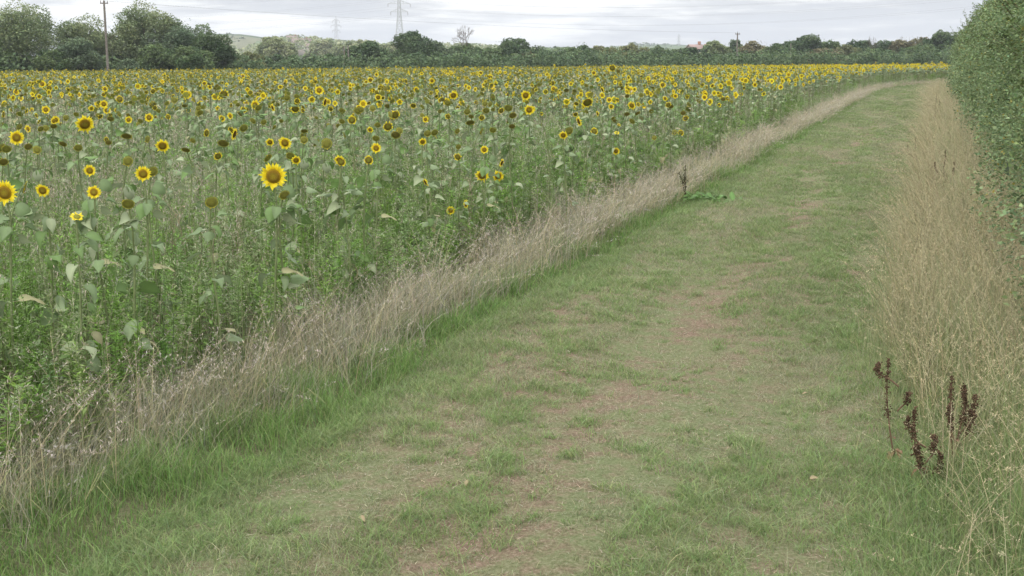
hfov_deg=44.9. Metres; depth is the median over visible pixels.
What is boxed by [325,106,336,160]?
sunflower
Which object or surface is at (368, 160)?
sunflower
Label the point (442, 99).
sunflower
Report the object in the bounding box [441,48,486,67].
bush
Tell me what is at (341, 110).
sunflower
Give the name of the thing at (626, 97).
sunflower
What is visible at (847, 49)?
bush
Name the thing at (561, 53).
bush
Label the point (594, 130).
sunflower
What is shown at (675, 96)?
sunflower
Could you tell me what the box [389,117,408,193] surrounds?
sunflower
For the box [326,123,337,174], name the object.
sunflower
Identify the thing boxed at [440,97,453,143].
sunflower
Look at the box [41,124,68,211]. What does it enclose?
sunflower
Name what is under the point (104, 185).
sunflower
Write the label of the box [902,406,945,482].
dock plant
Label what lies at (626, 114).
sunflower
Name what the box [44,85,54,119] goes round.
sunflower
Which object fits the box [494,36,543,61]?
tree
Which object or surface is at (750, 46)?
tree
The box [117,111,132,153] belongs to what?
sunflower
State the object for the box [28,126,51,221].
sunflower
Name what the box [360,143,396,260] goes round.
sunflower
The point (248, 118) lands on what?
sunflower
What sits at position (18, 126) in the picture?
sunflower
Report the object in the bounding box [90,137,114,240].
sunflower
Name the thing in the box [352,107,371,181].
sunflower
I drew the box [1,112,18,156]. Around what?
sunflower
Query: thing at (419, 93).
sunflower
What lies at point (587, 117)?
sunflower
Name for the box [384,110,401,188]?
sunflower
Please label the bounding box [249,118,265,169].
sunflower
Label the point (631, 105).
sunflower
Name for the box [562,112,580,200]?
sunflower
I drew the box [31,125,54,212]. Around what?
sunflower
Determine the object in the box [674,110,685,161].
sunflower
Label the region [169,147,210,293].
sunflower
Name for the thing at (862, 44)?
tree
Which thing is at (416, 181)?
sunflower
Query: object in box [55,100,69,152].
sunflower
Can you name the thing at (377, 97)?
sunflower
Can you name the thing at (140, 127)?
sunflower
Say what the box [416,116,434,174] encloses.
sunflower
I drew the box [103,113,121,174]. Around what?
sunflower
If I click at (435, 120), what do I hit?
sunflower
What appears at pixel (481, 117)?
sunflower
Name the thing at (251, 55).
bush
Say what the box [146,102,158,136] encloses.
sunflower
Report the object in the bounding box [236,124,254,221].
sunflower
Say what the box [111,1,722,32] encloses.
power cable
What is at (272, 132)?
sunflower
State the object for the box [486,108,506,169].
sunflower
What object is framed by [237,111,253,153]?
sunflower
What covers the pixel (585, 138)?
sunflower
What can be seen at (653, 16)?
power cable
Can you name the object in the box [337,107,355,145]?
sunflower
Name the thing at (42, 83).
sunflower
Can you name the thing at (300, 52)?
house
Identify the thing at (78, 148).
sunflower
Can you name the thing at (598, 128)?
sunflower
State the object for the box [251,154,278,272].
sunflower
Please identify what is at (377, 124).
sunflower
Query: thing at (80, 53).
bush
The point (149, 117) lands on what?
sunflower
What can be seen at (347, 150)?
sunflower
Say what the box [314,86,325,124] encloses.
sunflower
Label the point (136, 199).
sunflower
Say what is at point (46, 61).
bush
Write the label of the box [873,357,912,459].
dock plant
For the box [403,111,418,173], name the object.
sunflower
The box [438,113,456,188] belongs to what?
sunflower
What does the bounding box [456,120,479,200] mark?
sunflower
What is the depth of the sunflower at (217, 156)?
12.11 m
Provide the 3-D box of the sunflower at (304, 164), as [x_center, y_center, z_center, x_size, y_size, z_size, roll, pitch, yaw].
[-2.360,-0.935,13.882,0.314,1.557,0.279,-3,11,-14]
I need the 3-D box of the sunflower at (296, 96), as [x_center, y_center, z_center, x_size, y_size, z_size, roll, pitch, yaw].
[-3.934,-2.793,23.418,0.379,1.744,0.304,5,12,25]
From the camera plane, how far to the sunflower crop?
48.08 m
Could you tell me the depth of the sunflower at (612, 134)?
22.50 m
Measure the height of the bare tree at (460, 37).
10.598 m
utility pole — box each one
[100,0,108,70]
[735,31,739,55]
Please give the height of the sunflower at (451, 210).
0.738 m
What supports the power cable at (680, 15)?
attached to the lattice pylon at (397, 3)
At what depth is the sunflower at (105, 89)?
39.95 m
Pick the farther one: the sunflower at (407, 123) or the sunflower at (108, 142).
the sunflower at (407, 123)
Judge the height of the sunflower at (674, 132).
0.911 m
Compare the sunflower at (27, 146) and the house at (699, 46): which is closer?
the sunflower at (27, 146)
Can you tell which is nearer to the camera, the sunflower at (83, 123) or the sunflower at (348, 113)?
the sunflower at (83, 123)
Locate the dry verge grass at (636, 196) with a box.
[0,78,946,561]
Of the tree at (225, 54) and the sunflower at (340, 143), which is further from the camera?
the tree at (225, 54)
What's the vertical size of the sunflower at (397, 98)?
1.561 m
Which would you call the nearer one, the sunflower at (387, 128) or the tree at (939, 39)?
the sunflower at (387, 128)
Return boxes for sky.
[0,0,985,57]
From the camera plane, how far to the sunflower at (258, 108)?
21.13 m
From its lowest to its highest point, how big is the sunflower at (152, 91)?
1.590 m
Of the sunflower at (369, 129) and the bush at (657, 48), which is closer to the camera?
the sunflower at (369, 129)
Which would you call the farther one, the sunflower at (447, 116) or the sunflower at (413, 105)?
the sunflower at (413, 105)
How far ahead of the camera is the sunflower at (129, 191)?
10.61 m
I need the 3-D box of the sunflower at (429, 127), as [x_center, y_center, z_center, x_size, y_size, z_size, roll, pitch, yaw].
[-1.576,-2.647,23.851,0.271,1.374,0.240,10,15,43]
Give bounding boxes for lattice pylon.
[331,16,339,38]
[388,0,409,44]
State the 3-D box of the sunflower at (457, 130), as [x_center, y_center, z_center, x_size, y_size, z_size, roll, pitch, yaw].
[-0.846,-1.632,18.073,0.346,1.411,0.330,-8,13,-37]
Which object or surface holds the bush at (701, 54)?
on the ground at (126, 501)
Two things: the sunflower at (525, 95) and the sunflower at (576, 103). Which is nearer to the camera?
the sunflower at (576, 103)
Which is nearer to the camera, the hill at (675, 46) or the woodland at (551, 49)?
the woodland at (551, 49)
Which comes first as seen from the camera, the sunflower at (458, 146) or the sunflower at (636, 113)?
the sunflower at (458, 146)
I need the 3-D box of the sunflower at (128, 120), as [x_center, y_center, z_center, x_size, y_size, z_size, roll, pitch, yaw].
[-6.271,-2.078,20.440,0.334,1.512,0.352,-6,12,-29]
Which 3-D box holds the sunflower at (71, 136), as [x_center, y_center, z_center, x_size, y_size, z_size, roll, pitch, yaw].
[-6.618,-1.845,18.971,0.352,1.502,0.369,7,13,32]
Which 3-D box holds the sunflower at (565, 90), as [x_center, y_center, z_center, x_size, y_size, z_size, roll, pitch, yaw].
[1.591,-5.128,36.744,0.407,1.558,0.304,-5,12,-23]
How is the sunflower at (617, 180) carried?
on the ground at (126, 501)
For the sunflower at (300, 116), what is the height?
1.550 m
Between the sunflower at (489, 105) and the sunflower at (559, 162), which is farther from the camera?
the sunflower at (489, 105)
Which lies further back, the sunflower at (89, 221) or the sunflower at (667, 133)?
the sunflower at (667, 133)
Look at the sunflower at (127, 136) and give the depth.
15.53 m
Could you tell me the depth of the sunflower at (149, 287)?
8.47 m
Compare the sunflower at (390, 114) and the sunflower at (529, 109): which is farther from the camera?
the sunflower at (529, 109)
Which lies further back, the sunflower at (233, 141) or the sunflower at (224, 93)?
the sunflower at (224, 93)
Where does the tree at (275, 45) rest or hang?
on the ground at (126, 501)
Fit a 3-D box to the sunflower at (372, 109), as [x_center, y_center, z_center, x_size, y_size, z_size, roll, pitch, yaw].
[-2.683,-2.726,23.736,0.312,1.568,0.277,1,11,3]
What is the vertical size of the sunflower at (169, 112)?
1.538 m
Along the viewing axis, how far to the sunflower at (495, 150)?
15.54 m
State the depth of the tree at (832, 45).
292.42 m
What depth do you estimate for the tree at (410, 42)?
229.32 m
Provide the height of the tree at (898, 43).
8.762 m
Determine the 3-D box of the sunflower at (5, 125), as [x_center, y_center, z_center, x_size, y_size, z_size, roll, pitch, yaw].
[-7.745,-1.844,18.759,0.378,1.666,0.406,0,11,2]
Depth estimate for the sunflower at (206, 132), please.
17.41 m
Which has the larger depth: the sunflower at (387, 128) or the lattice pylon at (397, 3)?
the lattice pylon at (397, 3)
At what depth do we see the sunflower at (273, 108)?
23.61 m
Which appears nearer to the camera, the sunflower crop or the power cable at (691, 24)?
the sunflower crop
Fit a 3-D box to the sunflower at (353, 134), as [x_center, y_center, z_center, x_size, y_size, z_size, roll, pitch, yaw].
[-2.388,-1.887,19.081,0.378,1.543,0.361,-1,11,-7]
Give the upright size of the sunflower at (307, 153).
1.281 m
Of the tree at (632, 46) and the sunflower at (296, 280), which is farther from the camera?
the tree at (632, 46)
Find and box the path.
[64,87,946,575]
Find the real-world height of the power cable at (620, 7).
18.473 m
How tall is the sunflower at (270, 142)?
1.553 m
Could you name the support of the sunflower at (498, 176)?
on the ground at (126, 501)
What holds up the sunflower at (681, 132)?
on the ground at (126, 501)
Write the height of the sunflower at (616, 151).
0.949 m
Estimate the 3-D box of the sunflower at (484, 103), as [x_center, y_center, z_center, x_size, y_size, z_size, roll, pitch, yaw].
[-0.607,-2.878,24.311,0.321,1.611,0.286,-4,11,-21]
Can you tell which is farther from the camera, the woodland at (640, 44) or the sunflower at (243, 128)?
the woodland at (640, 44)
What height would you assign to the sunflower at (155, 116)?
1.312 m
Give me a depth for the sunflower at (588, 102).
22.84 m
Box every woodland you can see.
[226,33,245,41]
[231,34,540,54]
[531,46,678,51]
[628,42,679,48]
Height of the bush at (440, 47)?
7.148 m
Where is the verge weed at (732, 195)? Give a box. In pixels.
[666,165,742,202]
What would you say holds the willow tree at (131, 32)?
on the ground at (126, 501)
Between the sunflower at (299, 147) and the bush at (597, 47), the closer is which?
the sunflower at (299, 147)
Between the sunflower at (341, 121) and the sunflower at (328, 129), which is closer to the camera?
the sunflower at (341, 121)
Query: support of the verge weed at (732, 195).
on the ground at (126, 501)
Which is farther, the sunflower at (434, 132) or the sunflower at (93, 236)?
the sunflower at (434, 132)
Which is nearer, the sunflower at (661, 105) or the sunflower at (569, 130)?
the sunflower at (569, 130)
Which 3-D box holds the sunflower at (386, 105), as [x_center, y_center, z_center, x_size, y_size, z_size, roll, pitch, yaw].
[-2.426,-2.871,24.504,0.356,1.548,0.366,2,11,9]
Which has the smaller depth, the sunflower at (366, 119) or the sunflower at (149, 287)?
the sunflower at (149, 287)
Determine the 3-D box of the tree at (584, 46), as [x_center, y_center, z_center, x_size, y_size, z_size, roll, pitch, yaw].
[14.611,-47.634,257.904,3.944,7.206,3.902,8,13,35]
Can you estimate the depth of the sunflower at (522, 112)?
21.76 m
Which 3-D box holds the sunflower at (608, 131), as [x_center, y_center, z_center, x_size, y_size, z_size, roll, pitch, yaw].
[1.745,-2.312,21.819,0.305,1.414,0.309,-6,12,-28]
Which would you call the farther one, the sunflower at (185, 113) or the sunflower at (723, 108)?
the sunflower at (723, 108)
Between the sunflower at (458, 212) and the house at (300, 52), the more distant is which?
the house at (300, 52)
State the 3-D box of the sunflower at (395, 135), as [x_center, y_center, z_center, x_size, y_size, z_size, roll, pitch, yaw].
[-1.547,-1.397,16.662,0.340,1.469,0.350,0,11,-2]
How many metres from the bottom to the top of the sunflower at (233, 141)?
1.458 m
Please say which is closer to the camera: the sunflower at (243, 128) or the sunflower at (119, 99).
the sunflower at (243, 128)
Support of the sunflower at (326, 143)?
on the ground at (126, 501)
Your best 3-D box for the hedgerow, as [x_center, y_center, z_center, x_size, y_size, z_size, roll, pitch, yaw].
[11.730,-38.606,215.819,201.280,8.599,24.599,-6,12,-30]
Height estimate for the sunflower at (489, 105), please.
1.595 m
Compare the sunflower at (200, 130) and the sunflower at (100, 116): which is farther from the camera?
the sunflower at (100, 116)
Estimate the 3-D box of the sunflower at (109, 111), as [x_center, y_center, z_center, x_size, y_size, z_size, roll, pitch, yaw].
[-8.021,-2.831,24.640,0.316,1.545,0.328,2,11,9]
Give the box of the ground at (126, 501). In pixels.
[0,59,1023,575]
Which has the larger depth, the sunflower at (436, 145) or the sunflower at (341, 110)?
the sunflower at (341, 110)
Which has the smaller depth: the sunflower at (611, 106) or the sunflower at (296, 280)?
the sunflower at (296, 280)
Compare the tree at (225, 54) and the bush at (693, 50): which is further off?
the bush at (693, 50)
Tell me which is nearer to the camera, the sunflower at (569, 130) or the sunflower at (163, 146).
the sunflower at (163, 146)
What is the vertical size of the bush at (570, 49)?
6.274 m
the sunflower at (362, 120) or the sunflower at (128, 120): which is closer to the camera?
the sunflower at (128, 120)
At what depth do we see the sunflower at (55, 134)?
18.32 m
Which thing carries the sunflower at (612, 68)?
on the ground at (126, 501)
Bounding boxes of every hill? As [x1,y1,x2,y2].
[115,34,301,58]
[553,44,844,50]
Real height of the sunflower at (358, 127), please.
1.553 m
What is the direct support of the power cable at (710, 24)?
hanging from the lattice pylon at (397, 3)
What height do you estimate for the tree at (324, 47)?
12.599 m
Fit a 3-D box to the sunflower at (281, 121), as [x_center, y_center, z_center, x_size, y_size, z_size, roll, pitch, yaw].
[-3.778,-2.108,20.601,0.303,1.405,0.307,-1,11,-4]
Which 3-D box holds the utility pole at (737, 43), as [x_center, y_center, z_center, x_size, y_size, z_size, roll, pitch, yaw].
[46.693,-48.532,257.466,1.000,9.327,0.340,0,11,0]
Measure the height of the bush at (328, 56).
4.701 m
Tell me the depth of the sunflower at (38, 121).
20.52 m
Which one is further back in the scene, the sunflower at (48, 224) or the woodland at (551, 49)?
the woodland at (551, 49)
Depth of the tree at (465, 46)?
256.96 m
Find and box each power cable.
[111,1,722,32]
[394,0,927,15]
[395,6,972,24]
[410,8,973,24]
[411,0,810,7]
[425,0,829,7]
[438,0,955,16]
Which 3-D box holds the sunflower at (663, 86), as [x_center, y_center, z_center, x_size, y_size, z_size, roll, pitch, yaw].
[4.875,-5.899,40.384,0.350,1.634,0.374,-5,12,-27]
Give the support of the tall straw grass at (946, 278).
on the ground at (126, 501)
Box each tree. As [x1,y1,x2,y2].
[0,0,66,66]
[52,13,127,67]
[101,0,181,67]
[140,16,214,53]
[191,31,238,69]
[253,36,298,62]
[302,39,335,59]
[332,39,379,56]
[379,44,401,54]
[387,30,438,65]
[451,25,474,45]
[451,43,482,52]
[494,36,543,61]
[575,42,589,50]
[618,42,649,65]
[700,40,732,55]
[728,39,742,52]
[738,41,770,53]
[782,33,825,58]
[822,39,840,49]
[846,39,876,50]
[872,39,895,49]
[888,36,928,55]
[919,29,957,51]
[944,37,955,54]
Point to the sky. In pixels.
(609, 32)
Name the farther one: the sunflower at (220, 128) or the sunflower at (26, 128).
the sunflower at (26, 128)
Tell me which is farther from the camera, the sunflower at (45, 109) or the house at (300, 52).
the house at (300, 52)
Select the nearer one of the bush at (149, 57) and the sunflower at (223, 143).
the sunflower at (223, 143)
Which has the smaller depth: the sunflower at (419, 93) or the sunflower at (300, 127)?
the sunflower at (300, 127)
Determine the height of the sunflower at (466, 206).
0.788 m
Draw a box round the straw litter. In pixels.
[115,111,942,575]
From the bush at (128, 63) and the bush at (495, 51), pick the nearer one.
the bush at (128, 63)
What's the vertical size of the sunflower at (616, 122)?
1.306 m
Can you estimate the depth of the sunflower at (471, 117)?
19.27 m
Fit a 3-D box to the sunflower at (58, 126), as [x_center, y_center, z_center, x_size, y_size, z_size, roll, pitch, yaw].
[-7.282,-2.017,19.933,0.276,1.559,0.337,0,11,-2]
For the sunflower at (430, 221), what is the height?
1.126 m
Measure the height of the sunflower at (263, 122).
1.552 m
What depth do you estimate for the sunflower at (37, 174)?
12.73 m
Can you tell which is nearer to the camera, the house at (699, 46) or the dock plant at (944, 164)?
the dock plant at (944, 164)
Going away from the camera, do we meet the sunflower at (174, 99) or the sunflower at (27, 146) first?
the sunflower at (27, 146)
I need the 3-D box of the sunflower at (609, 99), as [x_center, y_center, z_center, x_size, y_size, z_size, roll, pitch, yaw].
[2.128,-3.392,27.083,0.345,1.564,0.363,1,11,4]
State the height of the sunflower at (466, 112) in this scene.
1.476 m
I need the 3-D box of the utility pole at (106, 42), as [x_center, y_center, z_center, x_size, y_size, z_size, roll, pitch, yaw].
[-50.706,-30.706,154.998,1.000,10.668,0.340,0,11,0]
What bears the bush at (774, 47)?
on the ground at (126, 501)
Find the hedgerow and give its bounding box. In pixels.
[0,45,953,78]
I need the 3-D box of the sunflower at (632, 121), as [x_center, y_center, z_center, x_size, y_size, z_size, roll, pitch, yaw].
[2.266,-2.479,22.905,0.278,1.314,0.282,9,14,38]
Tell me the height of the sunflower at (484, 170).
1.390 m
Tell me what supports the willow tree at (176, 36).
on the ground at (126, 501)
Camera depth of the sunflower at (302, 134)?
18.35 m
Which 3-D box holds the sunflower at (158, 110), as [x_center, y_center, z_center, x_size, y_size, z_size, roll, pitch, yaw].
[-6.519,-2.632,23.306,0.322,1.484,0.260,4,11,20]
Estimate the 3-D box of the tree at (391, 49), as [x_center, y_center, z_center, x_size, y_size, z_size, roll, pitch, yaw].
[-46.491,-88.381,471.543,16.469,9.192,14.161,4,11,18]
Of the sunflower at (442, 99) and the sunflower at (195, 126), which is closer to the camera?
the sunflower at (195, 126)
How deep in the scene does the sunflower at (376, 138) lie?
15.71 m
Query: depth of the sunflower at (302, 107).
24.69 m
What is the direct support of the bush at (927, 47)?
on the ground at (126, 501)
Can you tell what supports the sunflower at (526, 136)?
on the ground at (126, 501)
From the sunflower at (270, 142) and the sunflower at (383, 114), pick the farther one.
the sunflower at (383, 114)
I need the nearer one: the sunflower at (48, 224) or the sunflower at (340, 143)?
the sunflower at (48, 224)
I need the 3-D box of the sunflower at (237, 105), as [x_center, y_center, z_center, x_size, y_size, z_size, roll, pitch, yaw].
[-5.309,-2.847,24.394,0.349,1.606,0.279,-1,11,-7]
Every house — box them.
[290,37,310,57]
[685,41,702,51]
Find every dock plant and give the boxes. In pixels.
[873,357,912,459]
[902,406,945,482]
[933,150,954,183]
[944,375,981,461]
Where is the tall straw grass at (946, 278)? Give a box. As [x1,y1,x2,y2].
[822,77,1023,575]
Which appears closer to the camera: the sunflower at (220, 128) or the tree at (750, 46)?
the sunflower at (220, 128)
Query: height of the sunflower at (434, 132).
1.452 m
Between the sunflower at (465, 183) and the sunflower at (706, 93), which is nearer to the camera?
the sunflower at (465, 183)
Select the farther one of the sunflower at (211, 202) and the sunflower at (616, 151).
the sunflower at (616, 151)
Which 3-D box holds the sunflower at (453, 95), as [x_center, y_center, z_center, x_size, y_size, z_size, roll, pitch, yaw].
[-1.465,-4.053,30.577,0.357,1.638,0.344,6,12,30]
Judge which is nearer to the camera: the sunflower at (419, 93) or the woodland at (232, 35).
the sunflower at (419, 93)
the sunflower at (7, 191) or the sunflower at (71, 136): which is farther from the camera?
the sunflower at (71, 136)
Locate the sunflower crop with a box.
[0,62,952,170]
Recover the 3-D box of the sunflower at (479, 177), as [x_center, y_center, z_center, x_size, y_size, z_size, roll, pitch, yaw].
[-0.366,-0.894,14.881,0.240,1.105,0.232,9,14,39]
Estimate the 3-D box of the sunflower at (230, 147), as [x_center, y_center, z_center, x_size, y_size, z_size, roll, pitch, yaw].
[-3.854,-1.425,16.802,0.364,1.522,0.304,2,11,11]
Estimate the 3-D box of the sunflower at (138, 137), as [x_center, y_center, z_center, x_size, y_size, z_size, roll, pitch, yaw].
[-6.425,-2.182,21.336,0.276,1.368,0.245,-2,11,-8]
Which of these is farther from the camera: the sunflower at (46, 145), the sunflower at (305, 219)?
the sunflower at (46, 145)
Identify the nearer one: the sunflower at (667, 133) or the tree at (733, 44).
the sunflower at (667, 133)
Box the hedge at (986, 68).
[944,0,1023,343]
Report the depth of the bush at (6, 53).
162.09 m
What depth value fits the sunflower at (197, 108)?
21.72 m
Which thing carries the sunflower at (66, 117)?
on the ground at (126, 501)
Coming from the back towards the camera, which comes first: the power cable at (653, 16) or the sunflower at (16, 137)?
the power cable at (653, 16)
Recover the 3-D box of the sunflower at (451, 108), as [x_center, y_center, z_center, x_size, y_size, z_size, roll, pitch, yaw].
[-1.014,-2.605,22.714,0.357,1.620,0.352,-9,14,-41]
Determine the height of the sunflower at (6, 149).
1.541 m
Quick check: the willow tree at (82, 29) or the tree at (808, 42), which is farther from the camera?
the tree at (808, 42)
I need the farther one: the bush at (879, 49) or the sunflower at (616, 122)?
the bush at (879, 49)
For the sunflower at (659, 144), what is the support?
on the ground at (126, 501)
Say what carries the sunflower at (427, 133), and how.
on the ground at (126, 501)
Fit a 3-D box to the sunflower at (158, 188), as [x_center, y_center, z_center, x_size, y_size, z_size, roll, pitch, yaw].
[-2.834,-0.174,9.621,0.321,1.554,0.334,3,11,13]
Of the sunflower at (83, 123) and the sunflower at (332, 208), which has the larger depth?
the sunflower at (83, 123)
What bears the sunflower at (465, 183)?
on the ground at (126, 501)
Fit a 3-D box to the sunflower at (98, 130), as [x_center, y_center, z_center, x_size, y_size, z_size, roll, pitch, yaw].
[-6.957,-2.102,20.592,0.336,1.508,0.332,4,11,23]
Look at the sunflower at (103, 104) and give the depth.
26.44 m
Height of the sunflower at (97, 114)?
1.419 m
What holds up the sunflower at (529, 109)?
on the ground at (126, 501)
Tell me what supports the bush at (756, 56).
on the ground at (126, 501)
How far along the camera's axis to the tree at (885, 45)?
292.77 m
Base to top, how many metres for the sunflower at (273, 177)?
1.624 m
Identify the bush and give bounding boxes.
[0,48,29,71]
[26,48,74,71]
[54,36,102,72]
[115,58,139,70]
[137,43,176,70]
[169,45,215,70]
[233,51,267,68]
[263,53,307,69]
[305,53,341,66]
[341,40,391,66]
[429,40,459,62]
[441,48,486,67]
[482,47,507,66]
[538,47,571,64]
[564,46,601,65]
[592,45,627,65]
[638,45,686,65]
[671,47,699,63]
[690,51,718,65]
[717,51,770,64]
[755,43,789,65]
[803,47,850,64]
[837,44,861,55]
[848,48,894,63]
[894,43,944,63]
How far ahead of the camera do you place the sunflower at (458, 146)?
16.77 m
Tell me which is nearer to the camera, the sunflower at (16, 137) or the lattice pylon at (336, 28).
the sunflower at (16, 137)
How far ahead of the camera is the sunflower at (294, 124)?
21.35 m
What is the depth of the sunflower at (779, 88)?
41.02 m
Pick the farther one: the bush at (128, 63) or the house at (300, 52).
the house at (300, 52)
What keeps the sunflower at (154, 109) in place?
on the ground at (126, 501)
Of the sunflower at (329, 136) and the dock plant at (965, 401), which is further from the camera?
the sunflower at (329, 136)
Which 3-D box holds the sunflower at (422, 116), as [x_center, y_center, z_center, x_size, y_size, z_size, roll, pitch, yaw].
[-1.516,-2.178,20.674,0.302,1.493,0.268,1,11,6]
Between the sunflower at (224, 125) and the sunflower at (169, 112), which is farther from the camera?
the sunflower at (169, 112)
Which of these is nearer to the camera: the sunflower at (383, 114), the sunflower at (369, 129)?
the sunflower at (369, 129)
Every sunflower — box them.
[0,111,9,179]
[0,145,24,245]
[0,157,27,297]
[0,180,45,406]
[0,181,34,358]
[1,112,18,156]
[4,130,34,231]
[8,124,22,154]
[13,143,41,275]
[17,185,66,397]
[21,125,34,163]
[23,145,52,287]
[28,119,43,182]
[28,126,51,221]
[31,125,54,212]
[38,105,56,151]
[39,81,46,93]
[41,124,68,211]
[43,118,65,210]
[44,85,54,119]
[47,116,67,201]
[49,114,67,177]
[50,141,81,237]
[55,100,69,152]
[58,212,104,422]
[59,115,68,151]
[61,128,89,188]
[67,144,104,270]
[69,165,121,355]
[70,112,89,170]
[70,185,130,393]
[75,115,99,187]
[85,116,104,165]
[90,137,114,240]
[93,113,107,153]
[93,114,106,149]
[96,139,115,205]
[97,100,110,139]
[98,156,142,299]
[101,86,107,100]
[102,107,116,165]
[102,115,126,182]
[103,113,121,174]
[107,94,120,162]
[110,199,162,399]
[111,95,125,122]
[111,133,144,214]
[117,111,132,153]
[120,117,139,172]
[123,166,174,360]
[123,166,181,350]
[125,114,141,158]
[130,136,150,201]
[131,121,141,164]
[133,119,155,164]
[141,113,161,181]
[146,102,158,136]
[148,89,160,125]
[149,105,161,149]
[149,115,160,159]
[150,139,184,253]
[153,108,169,152]
[154,106,173,164]
[158,114,174,163]
[167,97,179,138]
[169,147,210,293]
[174,104,194,144]
[179,90,192,143]
[184,106,202,164]
[186,196,243,390]
[188,110,205,161]
[188,138,210,199]
[189,110,208,180]
[191,128,212,196]
[202,152,230,300]
[207,139,244,268]
[213,115,229,163]
[213,128,237,208]
[215,103,235,160]
[219,89,232,121]
[225,112,242,178]
[228,126,244,204]
[231,103,247,152]
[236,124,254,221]
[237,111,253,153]
[240,104,256,163]
[246,119,274,203]
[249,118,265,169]
[250,100,264,148]
[251,105,271,165]
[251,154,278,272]
[252,163,303,368]
[256,139,288,277]
[264,125,280,164]
[269,137,296,264]
[270,103,282,151]
[270,190,310,365]
[273,95,300,180]
[276,119,285,155]
[280,156,319,308]
[283,152,313,302]
[285,136,314,253]
[288,98,312,151]
[290,105,301,155]
[290,129,319,241]
[291,94,309,145]
[296,133,314,200]
[297,104,310,137]
[297,109,315,183]
[298,116,312,132]
[303,140,320,227]
[307,137,333,268]
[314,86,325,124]
[315,157,356,322]
[319,107,338,174]
[321,97,329,159]
[323,155,364,316]
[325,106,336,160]
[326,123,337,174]
[334,119,357,179]
[335,108,353,168]
[336,113,356,175]
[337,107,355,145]
[337,115,359,183]
[343,132,368,221]
[344,155,383,313]
[347,116,367,188]
[352,107,371,178]
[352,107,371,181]
[353,105,367,148]
[360,101,371,155]
[360,127,384,202]
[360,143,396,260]
[365,88,374,116]
[366,136,390,246]
[367,77,373,88]
[368,105,379,140]
[371,94,381,132]
[372,122,384,169]
[380,98,398,165]
[381,104,393,142]
[381,121,405,230]
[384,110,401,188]
[384,130,408,233]
[387,111,405,211]
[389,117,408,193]
[389,127,407,206]
[393,95,406,131]
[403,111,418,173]
[406,103,416,141]
[407,138,439,268]
[413,86,420,113]
[413,113,429,166]
[413,130,444,252]
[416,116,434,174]
[419,179,444,277]
[426,115,435,152]
[426,129,447,228]
[432,97,446,144]
[433,109,446,155]
[433,135,448,200]
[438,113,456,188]
[438,128,466,208]
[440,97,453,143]
[440,100,463,203]
[445,144,464,209]
[445,206,457,268]
[446,101,468,163]
[447,153,469,264]
[449,90,460,128]
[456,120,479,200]
[459,109,474,164]
[460,115,483,179]
[460,128,482,207]
[461,199,475,262]
[471,100,487,146]
[471,115,493,213]
[473,146,498,247]
[474,101,491,153]
[474,171,492,241]
[477,107,493,183]
[483,127,509,235]
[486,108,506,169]
[486,159,503,248]
[488,171,504,241]
[498,124,522,235]
[500,112,520,179]
[501,105,516,143]
[517,90,530,149]
[518,105,535,193]
[519,101,541,180]
[523,106,541,191]
[539,122,556,219]
[549,127,578,207]
[553,131,575,227]
[560,89,571,115]
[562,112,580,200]
[566,101,581,161]
[574,103,585,176]
[576,98,592,182]
[576,116,598,199]
[581,109,601,191]
[583,127,599,192]
[588,71,596,96]
[590,111,607,184]
[601,104,616,179]
[602,97,611,137]
[603,117,617,178]
[605,120,620,164]
[606,64,617,103]
[607,131,622,182]
[610,147,621,190]
[611,119,624,158]
[612,86,625,97]
[617,112,633,188]
[619,93,629,129]
[625,101,642,184]
[625,111,639,172]
[628,119,644,177]
[647,135,657,183]
[656,102,673,174]
[658,96,669,146]
[659,82,665,103]
[661,104,678,168]
[668,93,682,144]
[669,129,676,155]
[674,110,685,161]
[677,129,683,156]
[680,115,688,152]
[699,92,709,139]
[715,97,725,155]
[775,85,785,122]
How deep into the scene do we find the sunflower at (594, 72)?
49.77 m
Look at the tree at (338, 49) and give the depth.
506.80 m
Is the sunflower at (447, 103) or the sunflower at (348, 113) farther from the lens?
the sunflower at (348, 113)
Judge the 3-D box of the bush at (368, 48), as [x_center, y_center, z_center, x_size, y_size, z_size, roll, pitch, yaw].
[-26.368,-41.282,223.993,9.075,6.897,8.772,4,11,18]
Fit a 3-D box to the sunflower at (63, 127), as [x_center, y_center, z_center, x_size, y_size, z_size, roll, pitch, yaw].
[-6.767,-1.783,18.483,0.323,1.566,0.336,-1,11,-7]
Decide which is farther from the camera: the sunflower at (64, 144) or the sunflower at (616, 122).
the sunflower at (616, 122)
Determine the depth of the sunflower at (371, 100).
34.63 m

